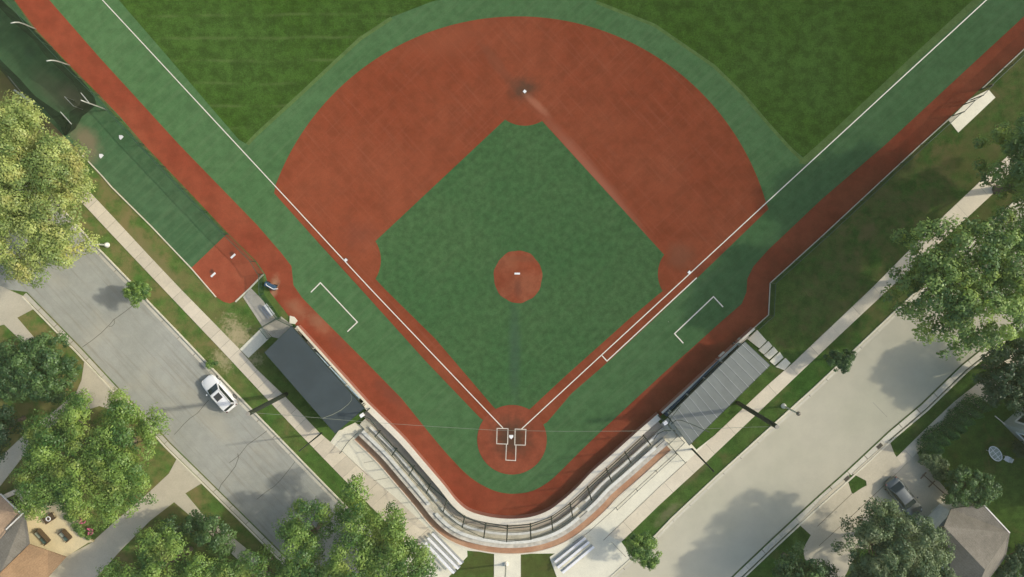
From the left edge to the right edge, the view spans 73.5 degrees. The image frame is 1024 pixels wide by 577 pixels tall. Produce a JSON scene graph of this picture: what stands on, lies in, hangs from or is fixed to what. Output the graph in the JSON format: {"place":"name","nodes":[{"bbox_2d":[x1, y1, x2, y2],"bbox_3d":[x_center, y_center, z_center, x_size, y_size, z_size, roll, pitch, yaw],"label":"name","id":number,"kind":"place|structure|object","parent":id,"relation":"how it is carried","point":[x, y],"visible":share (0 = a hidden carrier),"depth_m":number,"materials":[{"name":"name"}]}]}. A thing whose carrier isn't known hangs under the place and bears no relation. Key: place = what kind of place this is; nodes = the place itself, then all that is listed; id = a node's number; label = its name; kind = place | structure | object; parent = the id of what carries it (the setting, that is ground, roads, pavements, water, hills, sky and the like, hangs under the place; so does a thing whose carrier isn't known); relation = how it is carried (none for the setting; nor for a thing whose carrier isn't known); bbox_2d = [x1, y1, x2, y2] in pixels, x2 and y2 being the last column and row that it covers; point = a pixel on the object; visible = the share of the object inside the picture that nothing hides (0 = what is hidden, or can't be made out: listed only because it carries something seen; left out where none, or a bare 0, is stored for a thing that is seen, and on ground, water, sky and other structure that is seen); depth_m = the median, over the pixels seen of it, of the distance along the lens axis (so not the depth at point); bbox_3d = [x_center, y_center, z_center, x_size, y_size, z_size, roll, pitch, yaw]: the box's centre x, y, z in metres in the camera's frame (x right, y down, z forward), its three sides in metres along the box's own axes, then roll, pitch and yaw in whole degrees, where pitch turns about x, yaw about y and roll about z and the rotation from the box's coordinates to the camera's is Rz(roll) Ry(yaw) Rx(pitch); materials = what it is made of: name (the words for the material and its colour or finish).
{"place":"outdoors","nodes":[
{"label":"outdoors","id":0,"kind":"place"},
{"bbox_2d":[0,286,33,341],"bbox_3d":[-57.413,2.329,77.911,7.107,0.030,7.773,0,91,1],"label":"driveway","id":1,"kind":"structure","parent":0,"point":[14,306],"depth_m":77.89,"materials":[{"name":"concrete"}]},
{"bbox_2d":[0,247,45,291],"bbox_3d":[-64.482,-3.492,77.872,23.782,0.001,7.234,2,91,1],"label":"cross street","id":2,"kind":"structure","parent":0,"point":[13,285],"depth_m":77.83,"materials":[{"name":"concrete"}]},
{"bbox_2d":[0,488,66,576],"bbox_3d":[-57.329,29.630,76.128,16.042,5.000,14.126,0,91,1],"label":"house","id":3,"kind":"structure","parent":0,"point":[21,555],"depth_m":75.20,"materials":[{"name":"brown"}]},
{"bbox_2d":[0,362,129,485],"bbox_3d":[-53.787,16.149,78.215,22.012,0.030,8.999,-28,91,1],"label":"driveway","id":4,"kind":"structure","parent":0,"point":[98,389],"depth_m":78.02,"materials":[{"name":"concrete"}]},
{"bbox_2d":[22,296,282,563],"bbox_3d":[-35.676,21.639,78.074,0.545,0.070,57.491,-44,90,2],"label":"curb","id":5,"kind":"structure","parent":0,"point":[105,383],"depth_m":78.01,"materials":[{"name":"concrete"}]},
{"bbox_2d":[23,293,284,561],"bbox_3d":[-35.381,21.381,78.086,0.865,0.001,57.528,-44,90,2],"label":"street gutter","id":6,"kind":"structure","parent":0,"point":[161,437],"depth_m":78.06,"materials":[{"name":"concrete"}]},
{"bbox_2d":[49,459,268,576],"bbox_3d":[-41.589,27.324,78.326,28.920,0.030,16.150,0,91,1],"label":"driveway","id":7,"kind":"structure","parent":0,"point":[178,482],"depth_m":78.32,"materials":[{"name":"concrete"}]},
{"bbox_2d":[1,182,388,576],"bbox_3d":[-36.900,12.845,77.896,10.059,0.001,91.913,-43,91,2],"label":"street","id":8,"kind":"structure","parent":0,"point":[145,356],"depth_m":77.89,"materials":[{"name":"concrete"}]},
{"bbox_2d":[201,374,237,412],"bbox_3d":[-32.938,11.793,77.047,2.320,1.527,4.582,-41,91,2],"label":"parked car","id":9,"kind":"object","parent":8,"relation":"on","point":[223,397],"visible":1,"depth_m":76.73,"materials":[{"name":"white paint"}]},
{"bbox_2d":[51,200,370,536],"bbox_3d":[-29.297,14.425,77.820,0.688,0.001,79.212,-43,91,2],"label":"curb","id":10,"kind":"structure","parent":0,"point":[211,372],"depth_m":77.76,"materials":[{"name":"concrete"}]},
{"bbox_2d":[48,157,430,544],"bbox_3d":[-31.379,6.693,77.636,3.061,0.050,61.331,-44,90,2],"label":"sidewalk","id":11,"kind":"structure","parent":0,"point":[343,465],"depth_m":77.67,"materials":[{"name":"concrete"}]},
{"bbox_2d":[264,317,292,337],"bbox_3d":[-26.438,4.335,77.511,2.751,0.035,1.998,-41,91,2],"label":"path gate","id":12,"kind":"structure","parent":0,"point":[277,329],"depth_m":77.50,"materials":[{"name":"grey concrete"}]},
{"bbox_2d":[0,2,1023,576],"bbox_3d":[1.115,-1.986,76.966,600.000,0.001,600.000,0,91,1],"label":"lawn","id":13,"kind":"structure","parent":0,"point":[826,284],"depth_m":76.89,"materials":[{"name":"green plant"}]},
{"bbox_2d":[0,404,26,462],"bbox_3d":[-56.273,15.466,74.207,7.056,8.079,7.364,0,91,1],"label":"broadleaf tree","id":14,"kind":"object","parent":13,"relation":"on","point":[7,423],"visible":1,"depth_m":73.03,"materials":[{"name":"green plant"}]},
{"bbox_2d":[0,330,81,404],"bbox_3d":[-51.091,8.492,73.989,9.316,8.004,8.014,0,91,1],"label":"broadleaf tree","id":15,"kind":"object","parent":13,"relation":"on","point":[38,366],"visible":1,"depth_m":71.93,"materials":[{"name":"green plant"}]},
{"bbox_2d":[0,89,102,288],"bbox_3d":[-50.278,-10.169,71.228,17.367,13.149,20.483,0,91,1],"label":"broadleaf tree","id":16,"kind":"object","parent":13,"relation":"on","point":[35,169],"visible":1,"depth_m":67.31,"materials":[{"name":"green plant"}]},
{"bbox_2d":[27,502,93,555],"bbox_3d":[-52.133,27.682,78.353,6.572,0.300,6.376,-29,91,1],"label":"terrace","id":17,"kind":"structure","parent":13,"relation":"on","point":[52,529],"depth_m":78.21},
{"bbox_2d":[33,528,50,545],"bbox_3d":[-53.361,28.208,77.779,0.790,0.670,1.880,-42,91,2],"label":"outdoor sofa","id":18,"kind":"object","parent":17,"relation":"on","point":[42,536],"visible":1,"depth_m":77.81,"materials":[{"name":"brown wicker"}]},
{"bbox_2d":[58,529,71,542],"bbox_3d":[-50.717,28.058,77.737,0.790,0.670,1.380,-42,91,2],"label":"outdoor sofa","id":19,"kind":"object","parent":17,"relation":"on","point":[65,535],"visible":1,"depth_m":77.73,"materials":[{"name":"brown wicker"}]},
{"bbox_2d":[70,523,91,540],"bbox_3d":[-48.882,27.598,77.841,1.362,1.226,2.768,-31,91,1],"label":"shrub","id":20,"kind":"object","parent":13,"relation":"on","point":[78,530],"visible":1,"depth_m":77.59,"materials":[{"name":"green plant"}]},
{"bbox_2d":[8,386,172,530],"bbox_3d":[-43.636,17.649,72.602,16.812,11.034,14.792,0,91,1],"label":"broadleaf tree","id":21,"kind":"object","parent":13,"relation":"on","point":[108,461],"visible":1,"depth_m":69.41,"materials":[{"name":"green plant"}]},
{"bbox_2d":[0,0,263,302],"bbox_3d":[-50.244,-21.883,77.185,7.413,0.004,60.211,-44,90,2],"label":"bullpen turf","id":22,"kind":"structure","parent":13,"relation":"on","point":[145,187],"depth_m":77.31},
{"bbox_2d":[0,0,106,135],"bbox_3d":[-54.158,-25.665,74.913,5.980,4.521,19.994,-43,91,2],"label":"batting cage","id":23,"kind":"object","parent":22,"relation":"on","point":[83,108],"visible":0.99,"depth_m":75.74,"materials":[{"name":"metal"}]},
{"bbox_2d":[7,0,256,272],"bbox_3d":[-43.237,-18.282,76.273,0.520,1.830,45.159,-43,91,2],"label":"bullpen fence","id":24,"kind":"object","parent":22,"relation":"on","point":[130,136],"visible":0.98,"depth_m":75.43,"materials":[{"name":"metal"}]},
{"bbox_2d":[122,280,151,308],"bbox_3d":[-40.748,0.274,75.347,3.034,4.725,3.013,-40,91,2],"label":"young tree","id":25,"kind":"object","parent":13,"relation":"on","point":[137,292],"visible":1,"depth_m":73.92,"materials":[{"name":"green plant"}]},
{"bbox_2d":[82,155,215,296],"bbox_3d":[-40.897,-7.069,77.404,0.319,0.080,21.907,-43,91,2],"label":"bullpen kerb","id":26,"kind":"structure","parent":13,"relation":"on","point":[151,226],"depth_m":77.36,"materials":[{"name":"concrete"}]},
{"bbox_2d":[96,519,237,576],"bbox_3d":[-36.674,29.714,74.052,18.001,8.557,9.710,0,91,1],"label":"broadleaf tree","id":27,"kind":"object","parent":13,"relation":"on","point":[190,566],"visible":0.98,"depth_m":72.25,"materials":[{"name":"green plant"}]},
{"bbox_2d":[16,157,371,533],"bbox_3d":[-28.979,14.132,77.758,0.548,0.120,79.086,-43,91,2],"label":"street gutter","id":28,"kind":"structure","parent":13,"relation":"on","point":[230,387],"depth_m":77.67,"materials":[{"name":"concrete"}]},
{"bbox_2d":[154,509,237,559],"bbox_3d":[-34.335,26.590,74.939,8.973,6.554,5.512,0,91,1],"label":"broadleaf tree","id":29,"kind":"object","parent":13,"relation":"on","point":[217,541],"visible":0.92,"depth_m":73.34,"materials":[{"name":"green plant"}]},
{"bbox_2d":[240,328,270,357],"bbox_3d":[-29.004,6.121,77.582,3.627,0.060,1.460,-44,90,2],"label":"path to dugout","id":30,"kind":"structure","parent":13,"relation":"on","point":[252,345],"depth_m":77.55,"materials":[{"name":"concrete"}]},
{"bbox_2d":[222,542,290,576],"bbox_3d":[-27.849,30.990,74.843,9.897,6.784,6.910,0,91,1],"label":"broadleaf tree","id":31,"kind":"object","parent":13,"relation":"on","point":[247,567],"visible":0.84,"depth_m":72.74,"materials":[{"name":"green plant"}]},
{"bbox_2d":[243,289,277,327],"bbox_3d":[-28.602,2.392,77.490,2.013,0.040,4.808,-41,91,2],"label":"path to gate","id":32,"kind":"structure","parent":13,"relation":"on","point":[254,300],"depth_m":77.47,"materials":[{"name":"grey concrete"}]},
{"bbox_2d":[246,392,287,415],"bbox_3d":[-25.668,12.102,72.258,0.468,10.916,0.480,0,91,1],"label":"utility pole","id":33,"kind":"object","parent":13,"relation":"on","point":[265,404],"visible":1,"depth_m":71.36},
{"bbox_2d":[272,496,344,576],"bbox_3d":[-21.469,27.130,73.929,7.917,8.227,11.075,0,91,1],"label":"broadleaf tree","id":34,"kind":"object","parent":13,"relation":"on","point":[303,540],"visible":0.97,"depth_m":71.36,"materials":[{"name":"green plant"}]},
{"bbox_2d":[264,325,368,432],"bbox_3d":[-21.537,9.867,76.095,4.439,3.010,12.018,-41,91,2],"label":"dugout","id":35,"kind":"object","parent":13,"relation":"on","point":[319,380],"visible":1,"depth_m":74.70,"materials":[{"name":"grey metal"}]},
{"bbox_2d":[332,423,362,447],"bbox_3d":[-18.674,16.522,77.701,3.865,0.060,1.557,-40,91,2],"label":"path beside stand","id":36,"kind":"structure","parent":13,"relation":"on","point":[344,436],"depth_m":77.67,"materials":[{"name":"concrete"}]},
{"bbox_2d":[316,472,439,576],"bbox_3d":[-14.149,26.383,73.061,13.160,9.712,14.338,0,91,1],"label":"broadleaf tree","id":37,"kind":"object","parent":13,"relation":"on","point":[375,553],"visible":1,"depth_m":70.27,"materials":[{"name":"green plant"}]},
{"bbox_2d":[494,554,520,576],"bbox_3d":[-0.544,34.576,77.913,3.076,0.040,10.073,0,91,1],"label":"footpath to stand","id":38,"kind":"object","parent":13,"relation":"on","point":[514,566],"visible":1,"depth_m":77.81,"materials":[{"name":"concrete"}]},
{"bbox_2d":[359,411,667,547],"bbox_3d":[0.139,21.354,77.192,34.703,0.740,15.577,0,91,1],"label":"concrete stand","id":39,"kind":"object","parent":13,"relation":"on","point":[659,443],"visible":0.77,"depth_m":77.23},
{"bbox_2d":[362,430,429,504],"bbox_3d":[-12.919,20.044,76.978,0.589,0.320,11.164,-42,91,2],"label":"stand bench","id":40,"kind":"object","parent":39,"relation":"on","point":[393,462],"visible":1,"depth_m":76.82,"materials":[{"name":"white paint"}]},
{"bbox_2d":[370,427,437,501],"bbox_3d":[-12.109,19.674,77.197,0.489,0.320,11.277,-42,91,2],"label":"stand bench","id":41,"kind":"object","parent":39,"relation":"on","point":[402,460],"visible":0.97,"depth_m":77.03,"materials":[{"name":"white paint"}]},
{"bbox_2d":[435,513,579,543],"bbox_3d":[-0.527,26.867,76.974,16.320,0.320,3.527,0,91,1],"label":"stand bench","id":42,"kind":"object","parent":39,"relation":"on","point":[449,526],"visible":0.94,"depth_m":76.86,"materials":[{"name":"white paint"}]},
{"bbox_2d":[441,507,578,534],"bbox_3d":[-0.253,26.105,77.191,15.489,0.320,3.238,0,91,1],"label":"stand bench","id":43,"kind":"object","parent":39,"relation":"on","point":[518,533],"visible":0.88,"depth_m":77.07,"materials":[{"name":"white paint"}]},
{"bbox_2d":[586,446,656,511],"bbox_3d":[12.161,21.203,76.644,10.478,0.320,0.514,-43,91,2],"label":"stand bench","id":44,"kind":"object","parent":39,"relation":"on","point":[619,479],"visible":1,"depth_m":76.49,"materials":[{"name":"white paint"}]},
{"bbox_2d":[585,434,657,501],"bbox_3d":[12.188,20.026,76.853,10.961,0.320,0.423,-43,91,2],"label":"stand bench","id":45,"kind":"object","parent":39,"relation":"on","point":[618,469],"visible":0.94,"depth_m":76.70,"materials":[{"name":"white paint"}]},
{"bbox_2d":[50,0,1023,493],"bbox_3d":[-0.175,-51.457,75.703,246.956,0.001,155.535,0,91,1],"label":"synthetic turf","id":46,"kind":"structure","parent":13,"relation":"on","point":[586,412],"depth_m":76.93,"materials":[{"name":"plastic"}]},
{"bbox_2d":[102,0,502,427],"bbox_3d":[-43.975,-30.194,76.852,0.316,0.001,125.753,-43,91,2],"label":"foul line","id":47,"kind":"object","parent":46,"relation":"on","point":[301,214],"visible":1,"depth_m":77.12,"materials":[{"name":"white paint"}]},
{"bbox_2d":[246,17,392,145],"bbox_3d":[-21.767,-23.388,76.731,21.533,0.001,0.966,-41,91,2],"label":"turf fringe","id":48,"kind":"object","parent":46,"relation":"on","point":[310,84],"visible":1,"depth_m":76.73,"materials":[{"name":"green plant"}]},
{"bbox_2d":[477,405,546,474],"bbox_3d":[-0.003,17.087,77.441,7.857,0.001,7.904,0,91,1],"label":"home plate circle","id":49,"kind":"object","parent":46,"relation":"on","point":[494,455],"visible":1,"depth_m":77.44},
{"bbox_2d":[375,120,663,408],"bbox_3d":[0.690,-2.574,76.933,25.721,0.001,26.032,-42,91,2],"label":"infield turf","id":50,"kind":"structure","parent":46,"relation":"on","point":[446,243],"depth_m":76.92,"materials":[{"name":"plant"}]},
{"bbox_2d":[494,251,541,302],"bbox_3d":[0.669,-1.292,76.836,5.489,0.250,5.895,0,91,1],"label":"pitchers mound","id":51,"kind":"object","parent":50,"relation":"on","point":[524,285],"visible":1,"depth_m":76.84,"materials":[{"name":"soil"}]},
{"bbox_2d":[274,16,767,423],"bbox_3d":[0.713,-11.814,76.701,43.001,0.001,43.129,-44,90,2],"label":"red infield","id":52,"kind":"object","parent":46,"relation":"on","point":[385,142],"visible":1,"depth_m":76.53,"materials":[{"name":"soil"}]},
{"bbox_2d":[317,225,380,289],"bbox_3d":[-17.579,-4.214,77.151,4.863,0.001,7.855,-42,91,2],"label":"red base circle","id":53,"kind":"object","parent":52,"relation":"on","point":[357,247],"visible":1,"depth_m":77.16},
{"bbox_2d":[491,57,558,125],"bbox_3d":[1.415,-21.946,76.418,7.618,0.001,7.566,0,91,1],"label":"red base circle","id":54,"kind":"object","parent":52,"relation":"on","point":[512,80],"visible":1,"depth_m":76.42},
{"bbox_2d":[602,277,696,360],"bbox_3d":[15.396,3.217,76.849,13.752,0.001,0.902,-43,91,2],"label":"running lane line","id":55,"kind":"object","parent":52,"relation":"on","point":[649,321],"visible":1,"depth_m":76.86,"materials":[{"name":"white paint"}]},
{"bbox_2d":[658,241,717,299],"bbox_3d":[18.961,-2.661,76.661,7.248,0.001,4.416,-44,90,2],"label":"red base circle","id":56,"kind":"object","parent":52,"relation":"on","point":[678,262],"visible":1,"depth_m":76.66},
{"bbox_2d":[596,1,802,160],"bbox_3d":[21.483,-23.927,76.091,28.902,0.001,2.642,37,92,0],"label":"turf fringe","id":57,"kind":"object","parent":46,"relation":"on","point":[763,118],"visible":1,"depth_m":76.06,"materials":[{"name":"green plant"}]},
{"bbox_2d":[521,0,986,428],"bbox_3d":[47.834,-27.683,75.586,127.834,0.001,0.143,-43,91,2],"label":"foul line","id":58,"kind":"object","parent":46,"relation":"on","point":[754,213],"visible":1,"depth_m":76.38,"materials":[{"name":"white paint"}]},
{"bbox_2d":[799,0,981,163],"bbox_3d":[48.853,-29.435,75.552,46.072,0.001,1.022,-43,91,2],"label":"turf fringe","id":59,"kind":"object","parent":46,"relation":"on","point":[891,80],"visible":1,"depth_m":75.82,"materials":[{"name":"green plant"}]},
{"bbox_2d":[625,530,662,570],"bbox_3d":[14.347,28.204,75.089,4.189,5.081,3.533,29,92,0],"label":"young tree","id":60,"kind":"object","parent":13,"relation":"on","point":[640,547],"visible":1,"depth_m":73.53,"materials":[{"name":"green plant"}]},
{"bbox_2d":[659,327,769,445],"bbox_3d":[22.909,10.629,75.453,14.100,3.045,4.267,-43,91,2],"label":"dugout","id":61,"kind":"object","parent":13,"relation":"on","point":[713,391],"visible":0.99,"depth_m":74.11,"materials":[{"name":"grey metal"}]},
{"bbox_2d":[736,401,778,428],"bbox_3d":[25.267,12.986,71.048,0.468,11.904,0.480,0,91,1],"label":"utility pole","id":62,"kind":"object","parent":13,"relation":"on","point":[758,415],"visible":1,"depth_m":69.98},
{"bbox_2d":[260,413,772,431],"bbox_3d":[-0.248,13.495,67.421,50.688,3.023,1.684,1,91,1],"label":"overhead wire","id":63,"kind":"object","parent":62,"relation":"attached to","point":[501,430],"visible":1,"depth_m":67.88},
{"bbox_2d":[748,330,766,347],"bbox_3d":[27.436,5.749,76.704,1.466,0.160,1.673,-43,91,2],"label":"paving slab","id":64,"kind":"structure","parent":13,"relation":"on","point":[757,339],"depth_m":76.62,"materials":[{"name":"concrete"}]},
{"bbox_2d":[772,540,839,576],"bbox_3d":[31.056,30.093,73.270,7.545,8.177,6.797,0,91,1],"label":"broadleaf tree","id":65,"kind":"object","parent":13,"relation":"on","point":[787,566],"visible":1,"depth_m":71.57,"materials":[{"name":"green plant"}]},
{"bbox_2d":[610,203,1012,576],"bbox_3d":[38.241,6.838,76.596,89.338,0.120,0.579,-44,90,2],"label":"curb","id":66,"kind":"structure","parent":13,"relation":"on","point":[765,431],"depth_m":76.93,"materials":[{"name":"concrete"}]},
{"bbox_2d":[823,348,856,373],"bbox_3d":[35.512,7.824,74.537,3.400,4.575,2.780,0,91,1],"label":"young tree","id":67,"kind":"object","parent":13,"relation":"on","point":[841,360],"visible":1,"depth_m":73.34,"materials":[{"name":"green plant"}]},
{"bbox_2d":[754,112,962,329],"bbox_3d":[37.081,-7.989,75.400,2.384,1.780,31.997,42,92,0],"label":"chain link fence","id":68,"kind":"object","parent":13,"relation":"on","point":[847,218],"visible":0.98,"depth_m":75.87,"materials":[{"name":"metal"}]},
{"bbox_2d":[852,441,900,485],"bbox_3d":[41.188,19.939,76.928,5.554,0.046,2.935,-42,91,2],"label":"driveway apron","id":69,"kind":"object","parent":13,"relation":"on","point":[882,464],"visible":1,"depth_m":76.91,"materials":[{"name":"concrete"}]},
{"bbox_2d":[743,324,1023,576],"bbox_3d":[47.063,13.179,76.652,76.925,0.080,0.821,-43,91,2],"label":"curb","id":70,"kind":"structure","parent":13,"relation":"on","point":[858,471],"depth_m":76.88,"materials":[{"name":"concrete"}]},
{"bbox_2d":[830,496,960,576],"bbox_3d":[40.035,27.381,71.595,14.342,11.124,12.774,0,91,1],"label":"broadleaf tree","id":71,"kind":"object","parent":13,"relation":"on","point":[894,549],"visible":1,"depth_m":68.44,"materials":[{"name":"green plant"}]},
{"bbox_2d":[916,433,944,454],"bbox_3d":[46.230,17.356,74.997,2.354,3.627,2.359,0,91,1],"label":"cedar","id":72,"kind":"object","parent":13,"relation":"on","point":[932,447],"visible":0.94,"depth_m":75.01,"materials":[{"name":"green plant"}]},
{"bbox_2d":[918,450,949,482],"bbox_3d":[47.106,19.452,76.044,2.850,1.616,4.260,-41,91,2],"label":"shrub","id":73,"kind":"object","parent":13,"relation":"on","point":[930,461],"visible":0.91,"depth_m":75.79,"materials":[{"name":"green plant"}]},
{"bbox_2d":[921,426,950,446],"bbox_3d":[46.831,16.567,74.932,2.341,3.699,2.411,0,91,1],"label":"cedar","id":74,"kind":"object","parent":13,"relation":"on","point":[945,441],"visible":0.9,"depth_m":74.91,"materials":[{"name":"green plant"}]},
{"bbox_2d":[932,421,960,440],"bbox_3d":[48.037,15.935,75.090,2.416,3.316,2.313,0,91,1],"label":"cedar","id":75,"kind":"object","parent":13,"relation":"on","point":[951,434],"visible":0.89,"depth_m":74.81,"materials":[{"name":"green plant"}]},
{"bbox_2d":[880,202,1023,360],"bbox_3d":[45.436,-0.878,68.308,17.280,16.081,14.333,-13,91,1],"label":"broadleaf tree","id":76,"kind":"object","parent":13,"relation":"on","point":[941,277],"visible":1,"depth_m":63.70,"materials":[{"name":"green plant"}]},
{"bbox_2d":[941,416,968,433],"bbox_3d":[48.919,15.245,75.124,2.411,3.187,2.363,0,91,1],"label":"cedar","id":77,"kind":"object","parent":13,"relation":"on","point":[961,428],"visible":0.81,"depth_m":74.87,"materials":[{"name":"green plant"}]},
{"bbox_2d":[944,407,975,426],"bbox_3d":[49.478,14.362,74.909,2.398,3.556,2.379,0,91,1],"label":"cedar","id":78,"kind":"object","parent":13,"relation":"on","point":[967,420],"visible":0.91,"depth_m":74.79,"materials":[{"name":"green plant"}]},
{"bbox_2d":[922,502,1009,576],"bbox_3d":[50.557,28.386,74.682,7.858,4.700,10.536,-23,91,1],"label":"garage","id":79,"kind":"structure","parent":13,"relation":"on","point":[979,538],"depth_m":73.43,"materials":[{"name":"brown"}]},
{"bbox_2d":[952,400,984,419],"bbox_3d":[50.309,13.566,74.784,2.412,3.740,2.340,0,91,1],"label":"cedar","id":80,"kind":"object","parent":13,"relation":"on","point":[975,412],"visible":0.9,"depth_m":74.60,"materials":[{"name":"green plant"}]},
{"bbox_2d":[940,464,1002,508],"bbox_3d":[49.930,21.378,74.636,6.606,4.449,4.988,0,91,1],"label":"broadleaf tree","id":81,"kind":"object","parent":13,"relation":"on","point":[979,495],"visible":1,"depth_m":73.52,"materials":[{"name":"green plant"}]},
{"bbox_2d":[948,90,994,131],"bbox_3d":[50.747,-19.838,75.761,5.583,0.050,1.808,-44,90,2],"label":"bleacher pad","id":82,"kind":"object","parent":13,"relation":"on","point":[968,115],"visible":0.88,"depth_m":75.74,"materials":[{"name":"concrete"}]},
{"bbox_2d":[961,393,992,412],"bbox_3d":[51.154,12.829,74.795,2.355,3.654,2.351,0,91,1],"label":"cedar","id":83,"kind":"object","parent":13,"relation":"on","point":[981,405],"visible":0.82,"depth_m":74.72,"materials":[{"name":"green plant"}]},
{"bbox_2d":[986,446,1001,460],"bbox_3d":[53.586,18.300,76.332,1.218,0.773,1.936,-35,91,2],"label":"garden table","id":84,"kind":"object","parent":13,"relation":"on","point":[995,453],"visible":1,"depth_m":76.00,"materials":[{"name":"white plastic"}]},
{"bbox_2d":[971,337,1023,416],"bbox_3d":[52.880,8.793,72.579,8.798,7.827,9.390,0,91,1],"label":"broadleaf tree","id":85,"kind":"object","parent":13,"relation":"on","point":[996,390],"visible":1,"depth_m":70.67,"materials":[{"name":"green plant"}]},
{"bbox_2d":[972,112,1023,230],"bbox_3d":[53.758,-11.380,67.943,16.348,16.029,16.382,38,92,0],"label":"broadleaf tree","id":86,"kind":"object","parent":13,"relation":"on","point":[1011,142],"visible":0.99,"depth_m":65.44,"materials":[{"name":"green plant"}]},
{"bbox_2d":[992,537,1023,576],"bbox_3d":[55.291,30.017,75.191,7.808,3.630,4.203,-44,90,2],"label":"dark shrub","id":87,"kind":"object","parent":13,"relation":"on","point":[1009,566],"visible":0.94,"depth_m":74.34,"materials":[{"name":"green plant"}]},
{"bbox_2d":[1011,440,1023,458],"bbox_3d":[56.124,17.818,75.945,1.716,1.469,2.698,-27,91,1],"label":"shrub","id":88,"kind":"object","parent":13,"relation":"on","point":[1018,450],"visible":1,"depth_m":75.57,"materials":[{"name":"green plant"}]},
{"bbox_2d":[15,0,1023,514],"bbox_3d":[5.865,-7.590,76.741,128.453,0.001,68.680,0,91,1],"label":"warning track","id":89,"kind":"structure","parent":0,"point":[73,48],"depth_m":77.13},
{"bbox_2d":[364,401,660,524],"bbox_3d":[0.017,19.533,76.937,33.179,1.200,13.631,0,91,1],"label":"backstop wall","id":90,"kind":"structure","parent":89,"relation":"on","point":[549,511],"depth_m":76.49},
{"bbox_2d":[374,430,650,541],"bbox_3d":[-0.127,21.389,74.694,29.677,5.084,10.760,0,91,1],"label":"backstop net","id":91,"kind":"object","parent":90,"relation":"on","point":[530,526],"visible":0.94,"depth_m":75.88,"materials":[{"name":"green paint"}]},
{"bbox_2d":[331,418,710,576],"bbox_3d":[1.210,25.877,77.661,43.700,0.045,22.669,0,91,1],"label":"plaza","id":92,"kind":"structure","parent":0,"point":[606,557],"depth_m":77.61,"materials":[{"name":"concrete"}]},
{"bbox_2d":[424,531,463,573],"bbox_3d":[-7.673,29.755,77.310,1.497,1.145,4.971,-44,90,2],"label":"bleacher","id":93,"kind":"object","parent":92,"relation":"on","point":[445,554],"visible":1,"depth_m":77.11,"materials":[{"name":"metal"}]},
{"bbox_2d":[355,435,669,552],"bbox_3d":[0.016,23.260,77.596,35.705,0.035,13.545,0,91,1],"label":"walkway behind stand","id":94,"kind":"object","parent":92,"relation":"on","point":[603,507],"visible":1,"depth_m":77.69,"materials":[{"name":"beige concrete"}]},
{"bbox_2d":[354,440,670,554],"bbox_3d":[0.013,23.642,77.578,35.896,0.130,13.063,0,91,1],"label":"wall","id":95,"kind":"structure","parent":92,"relation":"on","point":[509,553],"depth_m":77.64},
{"bbox_2d":[553,535,594,573],"bbox_3d":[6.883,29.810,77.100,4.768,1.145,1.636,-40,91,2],"label":"bleacher","id":96,"kind":"object","parent":92,"relation":"on","point":[574,561],"visible":1,"depth_m":76.93,"materials":[{"name":"metal"}]},
{"bbox_2d":[119,0,971,156],"bbox_3d":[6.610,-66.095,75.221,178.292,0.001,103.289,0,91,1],"label":"outfield grass","id":97,"kind":"structure","parent":0,"point":[805,77],"depth_m":76.05,"materials":[{"name":"plant"}]},
{"bbox_2d":[654,406,709,438],"bbox_3d":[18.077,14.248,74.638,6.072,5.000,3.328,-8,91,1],"label":"floodlight","id":98,"kind":"object","parent":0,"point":[664,422],"visible":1,"depth_m":72.74,"materials":[{"name":"green paint"}]},
{"bbox_2d":[609,156,1010,541],"bbox_3d":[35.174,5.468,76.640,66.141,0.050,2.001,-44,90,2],"label":"sidewalk","id":99,"kind":"structure","parent":0,"point":[970,202],"depth_m":76.80,"materials":[{"name":"concrete"}]},
{"bbox_2d":[614,199,1020,576],"bbox_3d":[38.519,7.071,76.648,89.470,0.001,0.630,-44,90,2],"label":"street gutter","id":100,"kind":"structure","parent":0,"point":[769,432],"depth_m":77.04,"materials":[{"name":"concrete"}]},
{"bbox_2d":[613,202,1023,576],"bbox_3d":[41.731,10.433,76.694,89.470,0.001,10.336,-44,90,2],"label":"street","id":101,"kind":"structure","parent":0,"point":[733,520],"depth_m":77.03,"materials":[{"name":"concrete"}]},
{"bbox_2d":[743,322,1013,565],"bbox_3d":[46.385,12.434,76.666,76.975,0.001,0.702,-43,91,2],"label":"road joint","id":102,"kind":"object","parent":101,"relation":"on","point":[861,456],"visible":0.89,"depth_m":76.93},
{"bbox_2d":[849,474,865,493],"bbox_3d":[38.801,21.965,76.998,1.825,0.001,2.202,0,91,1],"label":"grass verge","id":103,"kind":"object","parent":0,"point":[856,483],"depth_m":77.00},
{"bbox_2d":[798,453,947,576],"bbox_3d":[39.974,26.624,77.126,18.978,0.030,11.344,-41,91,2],"label":"driveway","id":104,"kind":"structure","parent":0,"point":[910,473],"depth_m":77.09,"materials":[{"name":"concrete"}]},
{"bbox_2d":[884,476,921,517],"bbox_3d":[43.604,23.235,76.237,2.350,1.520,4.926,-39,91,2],"label":"parked car","id":105,"kind":"object","parent":104,"relation":"on","point":[900,493],"visible":0.86,"depth_m":75.98,"materials":[{"name":"grey paint"}]},
{"bbox_2d":[734,320,1022,576],"bbox_3d":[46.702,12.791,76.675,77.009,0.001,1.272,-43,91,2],"label":"street gutter","id":106,"kind":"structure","parent":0,"point":[863,459],"depth_m":76.93,"materials":[{"name":"concrete"}]},
{"bbox_2d":[892,348,1017,472],"bbox_3d":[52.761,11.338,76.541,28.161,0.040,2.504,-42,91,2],"label":"sidewalk","id":107,"kind":"structure","parent":0,"point":[907,453],"depth_m":76.70,"materials":[{"name":"concrete"}]},
{"bbox_2d":[995,408,1023,443],"bbox_3d":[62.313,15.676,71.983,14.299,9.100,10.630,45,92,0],"label":"house","id":108,"kind":"structure","parent":0,"point":[1013,424],"depth_m":75.41,"materials":[{"name":"grey"}]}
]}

